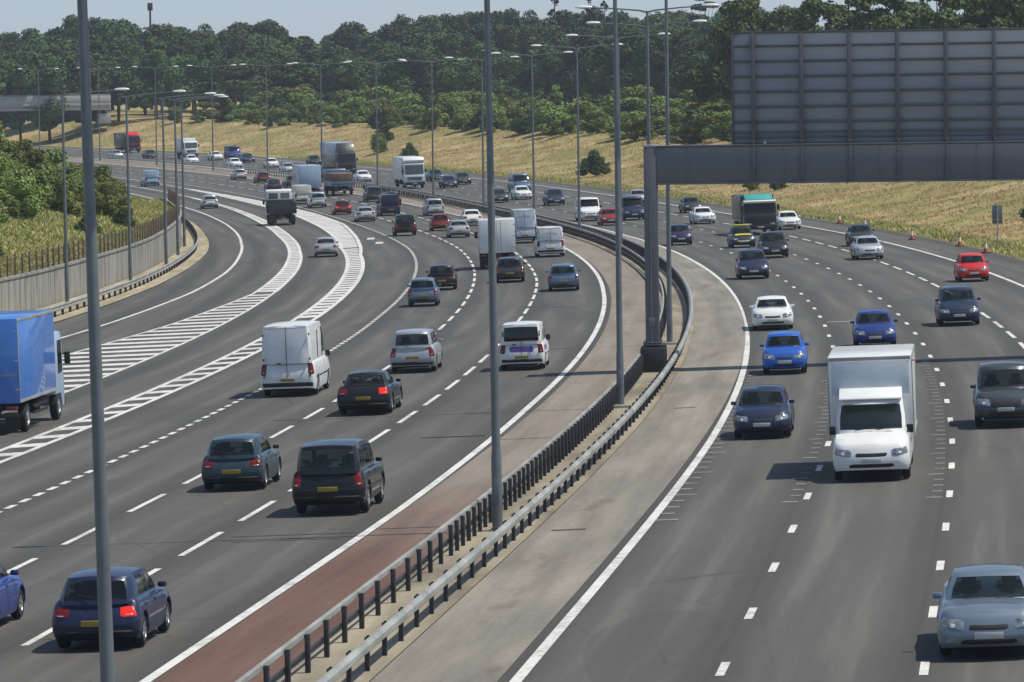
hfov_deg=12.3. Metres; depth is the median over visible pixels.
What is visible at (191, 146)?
box truck
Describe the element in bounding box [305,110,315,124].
shrub
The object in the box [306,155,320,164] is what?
hatchback car
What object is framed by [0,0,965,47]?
sky
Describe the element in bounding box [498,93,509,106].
shrub
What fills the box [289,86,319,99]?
shrub
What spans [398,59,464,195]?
lamp column
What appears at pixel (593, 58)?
broadleaf tree
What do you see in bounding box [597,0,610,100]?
conifer tree
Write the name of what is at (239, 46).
broadleaf tree
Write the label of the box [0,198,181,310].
retaining wall
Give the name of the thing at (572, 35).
lamp column
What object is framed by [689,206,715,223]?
saloon car
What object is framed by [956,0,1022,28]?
broadleaf tree
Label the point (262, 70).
broadleaf tree
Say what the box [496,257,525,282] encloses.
estate car
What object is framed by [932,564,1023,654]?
saloon car
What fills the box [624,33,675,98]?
broadleaf tree
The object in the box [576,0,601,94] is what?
conifer tree
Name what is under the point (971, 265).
hatchback car
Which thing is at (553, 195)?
people carrier
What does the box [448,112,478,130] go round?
shrub
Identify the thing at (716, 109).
shrub
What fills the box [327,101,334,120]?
shrub
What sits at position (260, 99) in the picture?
shrub
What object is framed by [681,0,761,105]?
broadleaf tree
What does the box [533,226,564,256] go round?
panel van
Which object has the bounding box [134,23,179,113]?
broadleaf tree
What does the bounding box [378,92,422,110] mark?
shrub
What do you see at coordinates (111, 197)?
bush
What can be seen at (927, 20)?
broadleaf tree
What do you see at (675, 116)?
shrub
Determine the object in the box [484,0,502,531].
lamp column
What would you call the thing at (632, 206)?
panel van
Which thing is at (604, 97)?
shrub
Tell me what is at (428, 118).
shrub
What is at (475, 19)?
broadleaf tree
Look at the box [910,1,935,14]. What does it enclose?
broadleaf tree
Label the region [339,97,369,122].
shrub
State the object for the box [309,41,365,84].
broadleaf tree
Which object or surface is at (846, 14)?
broadleaf tree
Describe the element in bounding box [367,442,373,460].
side window
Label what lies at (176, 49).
broadleaf tree
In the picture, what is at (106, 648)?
lamp column
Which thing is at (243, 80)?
broadleaf tree
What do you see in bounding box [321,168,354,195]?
flatbed lorry
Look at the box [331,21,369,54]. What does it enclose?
broadleaf tree
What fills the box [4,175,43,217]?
bush
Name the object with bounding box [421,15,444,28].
broadleaf tree
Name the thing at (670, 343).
lamp base slab
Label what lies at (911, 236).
traffic cone
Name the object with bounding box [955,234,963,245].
traffic cone
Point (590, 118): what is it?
shrub
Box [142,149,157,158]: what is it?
saloon car
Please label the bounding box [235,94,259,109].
shrub
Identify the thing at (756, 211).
lorry
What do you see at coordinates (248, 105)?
shrub
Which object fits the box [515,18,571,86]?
broadleaf tree
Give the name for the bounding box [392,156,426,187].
lorry
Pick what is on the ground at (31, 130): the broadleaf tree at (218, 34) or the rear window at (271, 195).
the broadleaf tree at (218, 34)
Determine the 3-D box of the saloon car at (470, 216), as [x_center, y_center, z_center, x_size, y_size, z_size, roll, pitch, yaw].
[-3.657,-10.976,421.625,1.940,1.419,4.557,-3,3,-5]
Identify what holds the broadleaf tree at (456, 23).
on the ground at (31, 130)
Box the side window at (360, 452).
[357,446,364,466]
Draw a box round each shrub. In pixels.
[167,106,182,122]
[188,101,220,121]
[195,111,202,122]
[213,107,235,122]
[224,108,249,121]
[226,98,233,107]
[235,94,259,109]
[241,102,261,120]
[244,111,263,123]
[254,96,264,109]
[255,91,290,108]
[255,111,263,124]
[260,110,271,122]
[261,92,291,120]
[262,107,297,126]
[269,86,312,105]
[286,93,315,118]
[287,102,310,121]
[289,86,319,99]
[300,101,308,121]
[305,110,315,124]
[310,100,329,122]
[312,107,319,123]
[314,91,335,102]
[319,104,343,124]
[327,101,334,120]
[331,89,366,112]
[332,107,343,127]
[334,109,354,124]
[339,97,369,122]
[342,93,350,111]
[352,97,391,122]
[362,87,392,101]
[364,85,395,105]
[366,105,398,125]
[371,107,402,128]
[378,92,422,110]
[390,95,421,107]
[396,104,424,125]
[399,101,425,118]
[407,112,417,124]
[411,88,435,122]
[412,107,443,129]
[415,112,427,125]
[422,95,433,112]
[425,96,438,107]
[426,104,444,121]
[434,91,464,98]
[437,97,479,125]
[438,96,474,125]
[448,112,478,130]
[463,91,498,113]
[466,107,499,129]
[479,109,510,131]
[483,104,503,109]
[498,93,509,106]
[502,105,525,130]
[504,100,523,107]
[507,114,538,133]
[513,108,521,121]
[519,92,561,106]
[523,106,531,114]
[528,105,568,129]
[530,99,556,120]
[535,109,565,136]
[550,114,582,134]
[551,84,564,105]
[564,101,595,130]
[574,95,591,121]
[575,92,601,106]
[576,106,611,129]
[579,109,612,133]
[586,106,602,133]
[598,90,645,106]
[600,95,613,117]
[601,96,645,118]
[602,110,646,138]
[612,99,645,119]
[620,84,655,110]
[622,115,658,139]
[641,116,673,135]
[643,101,670,108]
[645,107,662,132]
[650,95,681,107]
[652,106,685,135]
[669,113,714,143]
[674,124,691,137]
[677,95,716,108]
[678,89,715,119]
[679,109,717,136]
[684,102,723,121]
[699,110,731,137]
[704,106,728,112]
[711,105,731,135]
[712,97,726,105]
[719,128,731,141]
[726,121,731,143]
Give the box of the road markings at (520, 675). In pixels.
[40,147,1023,681]
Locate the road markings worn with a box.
[654,321,945,520]
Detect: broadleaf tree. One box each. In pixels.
[0,34,7,47]
[0,48,24,62]
[0,53,72,141]
[0,58,11,128]
[2,31,23,51]
[2,43,92,141]
[8,44,37,56]
[9,37,92,96]
[21,28,50,48]
[42,28,64,43]
[43,26,107,62]
[49,14,77,39]
[55,55,113,134]
[88,18,99,35]
[89,16,103,35]
[94,55,153,120]
[95,19,143,111]
[96,18,115,109]
[101,35,142,111]
[114,18,142,109]
[125,48,179,119]
[133,36,198,114]
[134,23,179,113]
[143,38,207,101]
[159,54,225,109]
[162,23,193,109]
[168,38,230,116]
[178,21,256,110]
[179,35,256,97]
[191,58,270,108]
[193,23,217,108]
[215,22,252,100]
[230,32,324,60]
[233,39,296,101]
[240,55,300,104]
[253,19,286,39]
[254,21,284,38]
[267,61,338,98]
[270,21,315,42]
[296,34,327,48]
[298,51,318,61]
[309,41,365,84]
[312,54,371,94]
[319,29,353,52]
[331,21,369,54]
[332,40,405,92]
[344,57,381,89]
[352,23,414,56]
[353,15,453,53]
[363,47,435,93]
[364,16,414,39]
[378,28,469,83]
[389,14,424,24]
[393,47,447,95]
[408,30,493,90]
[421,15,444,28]
[428,56,484,93]
[434,46,531,102]
[440,13,471,34]
[456,11,472,28]
[464,10,495,42]
[466,22,507,84]
[469,22,545,96]
[490,10,504,100]
[502,8,527,101]
[505,47,573,99]
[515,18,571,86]
[518,9,540,25]
[531,9,569,26]
[533,39,599,109]
[543,11,586,26]
[550,32,613,97]
[551,26,600,106]
[556,11,607,39]
[570,23,605,39]
[571,35,621,95]
[586,9,611,98]
[590,30,657,88]
[600,21,645,40]
[606,11,628,22]
[608,10,639,20]
[623,11,691,35]
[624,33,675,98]
[639,26,664,99]
[639,31,698,102]
[658,36,712,98]
[661,27,707,51]
[668,10,699,31]
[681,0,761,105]
[686,14,732,32]
[689,14,709,26]
[690,41,729,100]
[697,16,720,36]
[705,0,788,88]
[712,7,767,20]
[758,11,777,27]
[759,4,806,30]
[773,7,823,30]
[790,0,847,30]
[816,5,867,30]
[832,0,903,29]
[850,0,923,29]
[899,0,972,28]
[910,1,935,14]
[938,8,987,28]
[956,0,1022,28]
[990,0,1023,27]
[1013,13,1023,27]
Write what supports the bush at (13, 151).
on the ground at (31, 130)
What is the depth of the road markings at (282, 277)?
205.24 m
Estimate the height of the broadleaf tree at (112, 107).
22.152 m
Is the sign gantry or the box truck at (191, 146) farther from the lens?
the box truck at (191, 146)
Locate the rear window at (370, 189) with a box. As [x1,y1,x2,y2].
[369,188,380,191]
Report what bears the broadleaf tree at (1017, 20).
on the ground at (31, 130)
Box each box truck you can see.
[0,309,69,430]
[176,138,199,157]
[289,164,321,191]
[474,217,515,268]
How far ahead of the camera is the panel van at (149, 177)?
610.89 m
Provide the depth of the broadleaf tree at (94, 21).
1109.94 m
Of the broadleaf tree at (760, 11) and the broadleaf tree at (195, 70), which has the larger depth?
the broadleaf tree at (760, 11)
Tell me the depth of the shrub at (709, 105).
615.80 m
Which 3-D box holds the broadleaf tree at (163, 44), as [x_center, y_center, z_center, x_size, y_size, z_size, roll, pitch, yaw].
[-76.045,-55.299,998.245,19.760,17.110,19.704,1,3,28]
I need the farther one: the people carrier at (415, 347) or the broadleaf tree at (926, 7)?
the broadleaf tree at (926, 7)
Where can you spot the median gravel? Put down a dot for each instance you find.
(356, 636)
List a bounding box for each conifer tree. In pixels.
[547,0,564,38]
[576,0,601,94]
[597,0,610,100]
[689,0,718,41]
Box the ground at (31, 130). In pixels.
[1,94,1023,681]
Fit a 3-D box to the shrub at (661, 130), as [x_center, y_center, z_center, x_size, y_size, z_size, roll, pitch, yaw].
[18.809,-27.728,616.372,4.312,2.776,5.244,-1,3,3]
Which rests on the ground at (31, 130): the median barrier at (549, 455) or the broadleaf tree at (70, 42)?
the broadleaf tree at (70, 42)
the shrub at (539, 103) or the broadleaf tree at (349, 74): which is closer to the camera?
the shrub at (539, 103)
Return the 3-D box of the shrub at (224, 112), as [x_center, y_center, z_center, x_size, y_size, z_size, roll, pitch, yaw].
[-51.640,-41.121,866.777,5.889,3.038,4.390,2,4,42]
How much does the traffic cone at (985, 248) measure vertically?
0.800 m
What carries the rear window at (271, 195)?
in the tipper lorry at (280, 204)
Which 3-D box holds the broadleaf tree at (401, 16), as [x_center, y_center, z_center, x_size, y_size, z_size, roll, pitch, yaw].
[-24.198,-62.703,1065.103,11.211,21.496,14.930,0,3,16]
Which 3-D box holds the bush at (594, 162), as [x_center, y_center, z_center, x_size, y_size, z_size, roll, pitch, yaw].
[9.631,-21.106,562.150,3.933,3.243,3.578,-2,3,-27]
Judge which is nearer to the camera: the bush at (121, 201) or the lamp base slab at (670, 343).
the lamp base slab at (670, 343)
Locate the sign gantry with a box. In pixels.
[640,28,1023,372]
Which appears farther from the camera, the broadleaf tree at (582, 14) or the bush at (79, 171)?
the broadleaf tree at (582, 14)
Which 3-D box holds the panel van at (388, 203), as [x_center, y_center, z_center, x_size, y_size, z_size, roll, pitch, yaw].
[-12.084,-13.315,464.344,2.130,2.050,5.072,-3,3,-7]
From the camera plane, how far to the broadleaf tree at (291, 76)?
917.58 m
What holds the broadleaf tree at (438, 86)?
on the ground at (31, 130)
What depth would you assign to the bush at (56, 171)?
395.55 m
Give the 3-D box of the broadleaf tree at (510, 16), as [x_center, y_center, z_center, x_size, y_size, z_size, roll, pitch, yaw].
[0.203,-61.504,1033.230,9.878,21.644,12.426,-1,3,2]
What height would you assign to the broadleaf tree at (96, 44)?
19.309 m
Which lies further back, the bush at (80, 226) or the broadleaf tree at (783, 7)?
the broadleaf tree at (783, 7)
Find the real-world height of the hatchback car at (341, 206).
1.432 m
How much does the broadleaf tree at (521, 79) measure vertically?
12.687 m
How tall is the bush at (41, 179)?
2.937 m
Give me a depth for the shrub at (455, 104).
745.73 m
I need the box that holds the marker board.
[992,205,1001,244]
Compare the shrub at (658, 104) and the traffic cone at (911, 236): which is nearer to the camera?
the traffic cone at (911, 236)
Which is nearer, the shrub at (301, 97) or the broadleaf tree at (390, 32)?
the shrub at (301, 97)
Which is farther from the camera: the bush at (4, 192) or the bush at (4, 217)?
the bush at (4, 192)
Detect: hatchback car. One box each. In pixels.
[0,562,25,618]
[52,566,171,647]
[200,195,217,208]
[201,433,281,489]
[226,158,241,167]
[230,169,246,179]
[253,171,269,182]
[263,158,278,167]
[264,178,281,189]
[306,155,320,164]
[331,200,351,214]
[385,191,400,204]
[407,277,440,306]
[426,169,443,180]
[426,264,458,288]
[428,213,449,230]
[439,175,457,187]
[454,172,471,184]
[597,208,614,225]
[671,224,692,244]
[679,196,701,212]
[727,224,755,247]
[731,384,794,437]
[759,330,808,373]
[845,224,874,245]
[850,309,897,345]
[954,252,988,281]
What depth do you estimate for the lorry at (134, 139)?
812.88 m
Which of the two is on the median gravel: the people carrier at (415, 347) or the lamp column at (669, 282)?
the lamp column at (669, 282)
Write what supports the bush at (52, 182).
on the ground at (31, 130)
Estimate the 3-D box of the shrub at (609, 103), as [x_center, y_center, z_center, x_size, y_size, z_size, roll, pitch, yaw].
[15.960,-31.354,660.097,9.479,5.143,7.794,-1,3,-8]
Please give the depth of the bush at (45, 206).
352.71 m
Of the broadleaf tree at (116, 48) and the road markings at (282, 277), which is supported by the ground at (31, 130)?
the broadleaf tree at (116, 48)
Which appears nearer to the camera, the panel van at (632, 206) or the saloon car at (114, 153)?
the panel van at (632, 206)
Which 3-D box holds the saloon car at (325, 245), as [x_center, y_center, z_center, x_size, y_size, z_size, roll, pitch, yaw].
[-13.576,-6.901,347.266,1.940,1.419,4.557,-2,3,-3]
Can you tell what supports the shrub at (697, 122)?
on the ground at (31, 130)
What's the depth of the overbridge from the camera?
900.72 m
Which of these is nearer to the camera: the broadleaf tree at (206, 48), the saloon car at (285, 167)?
the saloon car at (285, 167)
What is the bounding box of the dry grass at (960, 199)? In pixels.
[18,119,1023,245]
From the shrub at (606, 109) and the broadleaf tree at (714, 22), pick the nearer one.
the shrub at (606, 109)
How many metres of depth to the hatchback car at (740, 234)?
327.46 m
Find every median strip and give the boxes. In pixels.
[66,159,645,681]
[68,157,745,681]
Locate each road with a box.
[0,161,610,681]
[28,146,1023,681]
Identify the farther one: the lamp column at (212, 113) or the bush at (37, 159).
the lamp column at (212, 113)
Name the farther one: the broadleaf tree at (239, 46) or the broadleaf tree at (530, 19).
the broadleaf tree at (530, 19)
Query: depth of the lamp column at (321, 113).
591.26 m
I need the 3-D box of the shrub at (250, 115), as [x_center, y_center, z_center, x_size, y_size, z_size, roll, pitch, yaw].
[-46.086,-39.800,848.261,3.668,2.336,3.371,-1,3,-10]
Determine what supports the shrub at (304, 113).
on the ground at (31, 130)
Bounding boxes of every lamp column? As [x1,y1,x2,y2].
[18,68,58,149]
[56,88,129,302]
[77,0,114,681]
[77,67,119,160]
[121,90,185,280]
[132,66,178,164]
[158,92,216,264]
[170,94,224,254]
[177,96,227,246]
[186,64,234,169]
[239,63,291,171]
[292,62,348,182]
[345,60,406,185]
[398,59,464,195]
[444,56,518,212]
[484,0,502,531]
[491,51,572,212]
[531,43,622,236]
[565,32,669,244]
[575,3,718,144]
[586,19,706,110]
[613,0,623,404]
[665,0,672,341]
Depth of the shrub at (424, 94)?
799.90 m
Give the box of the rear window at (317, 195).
[312,193,323,197]
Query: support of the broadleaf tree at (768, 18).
on the ground at (31, 130)
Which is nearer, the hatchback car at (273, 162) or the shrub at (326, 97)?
the hatchback car at (273, 162)
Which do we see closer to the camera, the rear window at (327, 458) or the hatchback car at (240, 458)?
the rear window at (327, 458)
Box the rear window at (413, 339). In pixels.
[395,334,428,345]
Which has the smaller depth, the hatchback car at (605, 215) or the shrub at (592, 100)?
the hatchback car at (605, 215)
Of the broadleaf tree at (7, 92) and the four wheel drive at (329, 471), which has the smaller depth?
the four wheel drive at (329, 471)
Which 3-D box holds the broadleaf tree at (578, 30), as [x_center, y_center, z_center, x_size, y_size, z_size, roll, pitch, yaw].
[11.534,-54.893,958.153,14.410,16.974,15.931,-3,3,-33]
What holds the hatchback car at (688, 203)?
on the road at (850, 586)
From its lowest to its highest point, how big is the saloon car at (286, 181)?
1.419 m
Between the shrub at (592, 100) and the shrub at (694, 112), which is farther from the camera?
the shrub at (592, 100)
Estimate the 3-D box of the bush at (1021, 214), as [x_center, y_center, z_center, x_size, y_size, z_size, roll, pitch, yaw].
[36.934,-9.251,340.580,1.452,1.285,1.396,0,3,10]
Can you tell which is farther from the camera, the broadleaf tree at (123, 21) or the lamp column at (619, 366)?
the broadleaf tree at (123, 21)
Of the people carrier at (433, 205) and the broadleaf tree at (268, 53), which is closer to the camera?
the people carrier at (433, 205)
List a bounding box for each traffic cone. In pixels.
[907,228,915,239]
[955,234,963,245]
[981,240,990,252]
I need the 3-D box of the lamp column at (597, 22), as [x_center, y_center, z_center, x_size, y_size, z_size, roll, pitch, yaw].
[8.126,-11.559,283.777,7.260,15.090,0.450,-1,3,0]
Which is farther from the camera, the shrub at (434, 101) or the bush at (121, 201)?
the shrub at (434, 101)
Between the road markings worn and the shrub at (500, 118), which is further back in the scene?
the shrub at (500, 118)
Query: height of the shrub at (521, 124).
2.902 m
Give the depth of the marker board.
308.43 m
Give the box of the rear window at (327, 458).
[300,449,354,469]
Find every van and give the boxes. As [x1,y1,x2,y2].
[141,170,159,185]
[224,146,241,158]
[260,321,329,395]
[292,184,310,202]
[376,194,400,215]
[499,321,549,369]
[508,173,530,191]
[510,208,536,240]
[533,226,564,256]
[574,197,601,220]
[622,196,643,219]
[827,344,917,479]
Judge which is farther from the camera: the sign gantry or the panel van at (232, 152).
the panel van at (232, 152)
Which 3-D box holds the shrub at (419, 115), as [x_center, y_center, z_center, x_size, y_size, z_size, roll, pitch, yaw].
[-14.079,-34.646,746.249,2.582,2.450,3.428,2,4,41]
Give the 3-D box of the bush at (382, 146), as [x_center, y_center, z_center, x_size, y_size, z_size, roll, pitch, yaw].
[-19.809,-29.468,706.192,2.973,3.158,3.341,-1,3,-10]
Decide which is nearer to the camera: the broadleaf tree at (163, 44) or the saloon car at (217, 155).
the saloon car at (217, 155)
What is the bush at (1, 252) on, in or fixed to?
on the ground at (31, 130)
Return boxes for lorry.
[114,132,141,152]
[263,189,296,224]
[320,141,357,174]
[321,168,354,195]
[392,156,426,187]
[731,193,779,231]
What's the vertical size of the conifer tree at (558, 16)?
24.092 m
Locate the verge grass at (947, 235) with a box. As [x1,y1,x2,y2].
[281,156,1023,258]
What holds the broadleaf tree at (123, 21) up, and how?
on the ground at (31, 130)
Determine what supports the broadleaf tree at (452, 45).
on the ground at (31, 130)
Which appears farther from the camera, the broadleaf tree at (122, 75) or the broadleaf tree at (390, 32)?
the broadleaf tree at (390, 32)
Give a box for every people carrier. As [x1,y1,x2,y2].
[307,192,326,207]
[363,186,382,201]
[390,328,442,371]
[422,198,444,215]
[543,188,564,205]
[735,248,769,278]
[757,231,788,256]
[935,285,980,325]
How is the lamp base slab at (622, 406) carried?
on the median gravel
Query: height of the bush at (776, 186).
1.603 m
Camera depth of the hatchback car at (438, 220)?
407.51 m
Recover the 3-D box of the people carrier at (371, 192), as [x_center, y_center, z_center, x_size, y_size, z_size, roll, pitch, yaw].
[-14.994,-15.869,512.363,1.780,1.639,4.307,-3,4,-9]
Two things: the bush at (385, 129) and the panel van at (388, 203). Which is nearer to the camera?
the panel van at (388, 203)
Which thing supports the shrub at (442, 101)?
on the ground at (31, 130)
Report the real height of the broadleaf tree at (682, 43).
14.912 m
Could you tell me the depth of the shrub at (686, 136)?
585.40 m
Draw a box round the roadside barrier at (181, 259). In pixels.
[41,216,197,316]
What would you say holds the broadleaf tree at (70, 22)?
on the ground at (31, 130)
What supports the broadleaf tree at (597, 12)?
on the ground at (31, 130)
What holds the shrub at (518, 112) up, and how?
on the ground at (31, 130)
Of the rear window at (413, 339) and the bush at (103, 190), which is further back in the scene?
the bush at (103, 190)
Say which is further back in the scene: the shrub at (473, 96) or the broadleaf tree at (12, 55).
the broadleaf tree at (12, 55)
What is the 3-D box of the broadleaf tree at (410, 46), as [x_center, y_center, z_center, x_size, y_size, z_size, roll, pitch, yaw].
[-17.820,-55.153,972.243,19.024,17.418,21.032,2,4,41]
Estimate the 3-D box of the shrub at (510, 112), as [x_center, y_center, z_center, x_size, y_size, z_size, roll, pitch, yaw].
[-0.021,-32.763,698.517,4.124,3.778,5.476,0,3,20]
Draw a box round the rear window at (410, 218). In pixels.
[397,216,413,221]
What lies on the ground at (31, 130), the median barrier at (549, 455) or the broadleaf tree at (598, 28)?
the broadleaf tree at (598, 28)
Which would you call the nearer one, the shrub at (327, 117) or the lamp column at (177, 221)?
the lamp column at (177, 221)
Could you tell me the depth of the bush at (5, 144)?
419.72 m
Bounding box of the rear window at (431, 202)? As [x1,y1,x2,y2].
[428,200,441,204]
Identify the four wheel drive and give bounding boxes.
[292,438,384,513]
[391,214,416,235]
[970,361,1023,426]
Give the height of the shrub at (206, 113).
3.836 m
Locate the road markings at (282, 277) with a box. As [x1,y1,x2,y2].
[0,161,606,681]
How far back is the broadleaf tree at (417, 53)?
921.62 m
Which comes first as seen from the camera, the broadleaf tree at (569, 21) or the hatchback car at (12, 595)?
the hatchback car at (12, 595)
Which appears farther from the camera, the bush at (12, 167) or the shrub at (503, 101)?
the shrub at (503, 101)
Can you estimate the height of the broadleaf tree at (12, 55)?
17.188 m
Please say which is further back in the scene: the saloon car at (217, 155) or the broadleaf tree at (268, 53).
the broadleaf tree at (268, 53)
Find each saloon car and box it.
[108,150,122,158]
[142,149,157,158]
[184,155,198,163]
[207,151,222,159]
[239,153,254,162]
[279,162,292,171]
[282,175,290,186]
[312,237,338,256]
[337,370,402,413]
[353,170,371,180]
[353,206,375,221]
[445,219,469,237]
[459,209,482,223]
[494,188,508,201]
[510,185,531,199]
[626,189,643,202]
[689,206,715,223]
[749,295,794,329]
[776,211,800,229]
[850,235,883,259]
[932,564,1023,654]
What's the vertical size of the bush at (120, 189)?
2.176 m
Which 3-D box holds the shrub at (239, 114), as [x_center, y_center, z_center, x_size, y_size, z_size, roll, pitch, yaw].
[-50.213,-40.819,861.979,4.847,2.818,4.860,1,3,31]
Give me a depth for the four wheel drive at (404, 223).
396.12 m
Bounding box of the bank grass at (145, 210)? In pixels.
[0,193,172,276]
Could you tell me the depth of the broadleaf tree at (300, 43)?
985.38 m
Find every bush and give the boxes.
[0,120,8,143]
[0,141,18,150]
[0,143,24,169]
[0,152,9,171]
[0,158,10,194]
[0,171,13,177]
[0,182,13,205]
[0,199,9,222]
[0,199,24,220]
[0,247,4,258]
[4,153,18,168]
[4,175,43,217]
[8,162,16,172]
[9,138,33,151]
[9,166,52,204]
[17,148,47,170]
[27,148,68,163]
[28,149,67,167]
[36,176,59,185]
[37,166,62,181]
[39,183,74,201]
[40,196,49,208]
[45,183,57,205]
[48,179,83,216]
[54,162,72,168]
[61,173,83,195]
[70,172,96,200]
[71,191,80,202]
[73,215,102,232]
[76,170,97,184]
[81,182,119,217]
[95,164,112,181]
[96,194,117,214]
[97,177,114,182]
[99,181,126,197]
[107,177,117,182]
[110,207,136,227]
[115,196,133,215]
[371,132,388,152]
[375,124,394,141]
[399,142,418,155]
[575,149,611,175]
[741,184,759,189]
[769,183,788,189]
[1018,206,1023,217]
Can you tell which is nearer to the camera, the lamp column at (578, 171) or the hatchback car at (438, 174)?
the lamp column at (578, 171)
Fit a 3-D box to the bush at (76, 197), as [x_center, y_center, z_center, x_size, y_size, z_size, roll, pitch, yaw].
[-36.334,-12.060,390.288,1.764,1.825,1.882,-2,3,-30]
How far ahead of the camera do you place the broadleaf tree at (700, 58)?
766.53 m
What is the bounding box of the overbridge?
[0,94,110,123]
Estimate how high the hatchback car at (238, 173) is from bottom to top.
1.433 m
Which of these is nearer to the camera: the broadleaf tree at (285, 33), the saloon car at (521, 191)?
the saloon car at (521, 191)
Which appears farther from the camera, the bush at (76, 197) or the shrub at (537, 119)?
the shrub at (537, 119)
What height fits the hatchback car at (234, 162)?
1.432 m
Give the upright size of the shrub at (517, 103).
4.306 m
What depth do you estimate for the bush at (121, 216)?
359.07 m
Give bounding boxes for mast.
[147,3,152,109]
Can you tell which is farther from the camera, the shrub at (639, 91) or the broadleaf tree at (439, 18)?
the broadleaf tree at (439, 18)
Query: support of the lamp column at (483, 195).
on the median gravel
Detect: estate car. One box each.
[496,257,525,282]
[546,263,580,290]
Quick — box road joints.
[230,407,691,541]
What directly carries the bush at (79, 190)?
on the ground at (31, 130)
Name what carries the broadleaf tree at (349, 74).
on the ground at (31, 130)
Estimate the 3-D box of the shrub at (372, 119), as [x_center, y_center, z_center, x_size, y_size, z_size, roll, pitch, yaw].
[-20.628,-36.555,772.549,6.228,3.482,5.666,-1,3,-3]
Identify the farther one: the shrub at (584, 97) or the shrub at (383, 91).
the shrub at (383, 91)
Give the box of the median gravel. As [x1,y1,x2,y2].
[68,158,692,681]
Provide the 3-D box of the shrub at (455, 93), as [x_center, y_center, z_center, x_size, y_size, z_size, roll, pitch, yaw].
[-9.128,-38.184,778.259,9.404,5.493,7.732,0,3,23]
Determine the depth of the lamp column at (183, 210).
389.12 m
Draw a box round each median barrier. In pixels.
[67,154,692,681]
[69,155,666,681]
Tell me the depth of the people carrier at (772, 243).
303.35 m
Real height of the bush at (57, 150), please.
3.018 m
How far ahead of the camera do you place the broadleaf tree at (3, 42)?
1113.84 m
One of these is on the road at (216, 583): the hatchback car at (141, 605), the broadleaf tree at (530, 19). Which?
the hatchback car at (141, 605)
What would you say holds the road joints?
on the road at (216, 583)
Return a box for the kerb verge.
[36,221,208,321]
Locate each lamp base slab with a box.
[614,404,631,407]
[661,341,677,344]
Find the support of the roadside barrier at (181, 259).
on the ground at (31, 130)
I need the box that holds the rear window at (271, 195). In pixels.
[269,193,288,198]
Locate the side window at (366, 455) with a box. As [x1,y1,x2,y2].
[362,443,368,463]
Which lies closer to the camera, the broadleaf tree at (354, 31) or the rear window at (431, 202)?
the rear window at (431, 202)
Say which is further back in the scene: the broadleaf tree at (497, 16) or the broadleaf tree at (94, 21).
the broadleaf tree at (94, 21)
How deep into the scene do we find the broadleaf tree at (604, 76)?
826.29 m
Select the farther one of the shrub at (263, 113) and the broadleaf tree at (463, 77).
the broadleaf tree at (463, 77)
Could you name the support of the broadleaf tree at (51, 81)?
on the ground at (31, 130)
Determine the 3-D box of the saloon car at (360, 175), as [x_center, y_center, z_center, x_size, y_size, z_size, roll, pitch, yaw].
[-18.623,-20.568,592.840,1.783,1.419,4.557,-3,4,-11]
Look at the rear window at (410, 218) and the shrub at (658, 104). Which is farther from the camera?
the shrub at (658, 104)
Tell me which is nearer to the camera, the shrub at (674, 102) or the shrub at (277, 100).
the shrub at (674, 102)
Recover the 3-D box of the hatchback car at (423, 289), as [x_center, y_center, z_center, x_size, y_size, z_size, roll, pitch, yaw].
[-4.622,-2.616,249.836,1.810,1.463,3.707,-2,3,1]
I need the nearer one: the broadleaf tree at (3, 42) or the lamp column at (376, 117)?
the lamp column at (376, 117)
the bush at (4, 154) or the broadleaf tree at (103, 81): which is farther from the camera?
the broadleaf tree at (103, 81)
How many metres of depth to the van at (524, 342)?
182.48 m
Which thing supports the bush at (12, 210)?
on the ground at (31, 130)
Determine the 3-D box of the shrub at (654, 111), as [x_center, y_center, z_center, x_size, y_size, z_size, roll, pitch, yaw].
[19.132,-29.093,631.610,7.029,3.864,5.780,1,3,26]
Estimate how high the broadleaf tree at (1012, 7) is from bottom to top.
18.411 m
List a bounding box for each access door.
[494,479,498,504]
[618,370,621,388]
[668,315,670,329]
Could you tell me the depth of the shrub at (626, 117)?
620.48 m
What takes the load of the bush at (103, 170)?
on the ground at (31, 130)
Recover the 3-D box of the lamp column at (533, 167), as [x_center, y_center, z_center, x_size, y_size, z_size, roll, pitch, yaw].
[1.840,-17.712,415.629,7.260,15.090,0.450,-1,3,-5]
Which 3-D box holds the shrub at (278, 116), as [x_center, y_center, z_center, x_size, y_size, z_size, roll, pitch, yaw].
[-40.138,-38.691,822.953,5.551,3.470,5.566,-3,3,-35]

